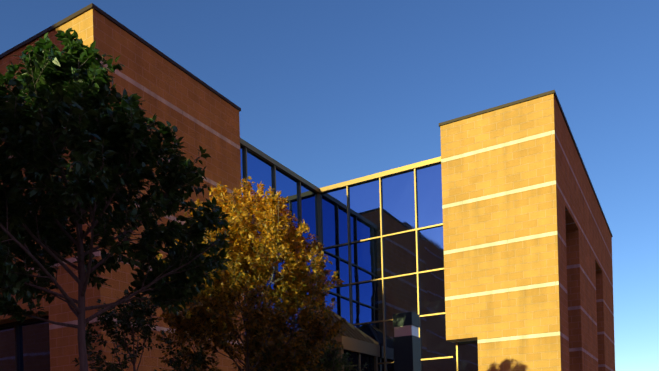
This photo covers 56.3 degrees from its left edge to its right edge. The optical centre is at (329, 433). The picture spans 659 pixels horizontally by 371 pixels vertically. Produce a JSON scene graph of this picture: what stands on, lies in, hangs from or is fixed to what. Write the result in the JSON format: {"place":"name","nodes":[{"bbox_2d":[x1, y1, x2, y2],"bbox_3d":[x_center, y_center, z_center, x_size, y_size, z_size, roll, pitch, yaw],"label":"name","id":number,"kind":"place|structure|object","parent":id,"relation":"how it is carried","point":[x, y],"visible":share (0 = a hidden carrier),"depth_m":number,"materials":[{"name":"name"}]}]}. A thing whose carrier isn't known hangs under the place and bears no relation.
{"place":"outdoors","nodes":[
{"label":"outdoors","id":0,"kind":"place"},
{"bbox_2d":[0,8,245,370],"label":"building wall","id":1,"kind":"structure","parent":0,"point":[195,112],"depth_m":13.49,"materials":[{"name":"orange brick"}]},
{"bbox_2d":[0,321,49,370],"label":"window","id":2,"kind":"structure","parent":1,"relation":"in","point":[34,346],"depth_m":14.12,"materials":[{"name":"black glass"}]},
{"bbox_2d":[0,3,612,236],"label":"roof coping","id":3,"kind":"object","parent":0,"point":[77,14],"depth_m":14.52,"materials":[{"name":"metal"}]},
{"bbox_2d":[0,0,658,370],"label":"sky","id":4,"kind":"structure","parent":0,"point":[332,91],"materials":[{"name":"blue"}]},
{"bbox_2d":[240,146,477,370],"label":"glass curtain wall","id":5,"kind":"structure","parent":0,"point":[398,215],"depth_m":18.83,"materials":[{"name":"blue glass"}]},
{"bbox_2d":[240,138,458,370],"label":"building mullions","id":6,"kind":"object","parent":5,"relation":"attached to","point":[291,173],"depth_m":18.96,"materials":[{"name":"yellow metal"}]},
{"bbox_2d":[440,93,614,370],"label":"building wall","id":7,"kind":"structure","parent":0,"point":[528,267],"depth_m":16.77,"materials":[{"name":"orange brick"}]},
{"label":"ground","id":8,"kind":"structure","parent":0,"visible":0},
{"bbox_2d":[0,28,234,370],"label":"tree","id":9,"kind":"object","parent":8,"relation":"on","point":[69,107],"visible":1,"depth_m":4.84,"materials":[{"name":"green plant"}]},
{"bbox_2d":[393,312,420,370],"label":"light pylon","id":10,"kind":"object","parent":8,"relation":"on","point":[406,345],"visible":1,"depth_m":9.54,"materials":[{"name":"grey metal"}]},
{"bbox_3d":[-2.846,-2.924,26.981,20.220,9.320,17.840,-2,0,30],"label":"building","id":11,"kind":"object","parent":8,"relation":"on","visible":0},
{"bbox_2d":[0,315,48,370],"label":"window mullions","id":12,"kind":"object","parent":11,"relation":"attached to","point":[16,324],"depth_m":14.22,"materials":[{"name":"black metal"}]},
{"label":"forecourt pavement","id":13,"kind":"structure","parent":0,"visible":0},
{"bbox_2d":[72,289,212,370],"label":"shrub","id":14,"kind":"object","parent":13,"relation":"on","point":[124,315],"visible":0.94,"depth_m":7.71,"materials":[{"name":"green plant"}]},
{"bbox_2d":[150,176,347,370],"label":"tree","id":15,"kind":"object","parent":13,"relation":"on","point":[245,254],"visible":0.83,"depth_m":8.47,"materials":[{"name":"yellow plant"}]},
{"bbox_2d":[283,311,379,370],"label":"entrance canopy","id":16,"kind":"object","parent":13,"relation":"on","point":[355,339],"visible":0.44,"depth_m":18.07,"materials":[{"name":"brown metal"}]},
{"bbox_2d":[306,338,366,370],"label":"entrance shrub","id":17,"kind":"object","parent":13,"relation":"on","point":[334,362],"visible":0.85,"depth_m":11.86,"materials":[{"name":"green plant"}]}
]}

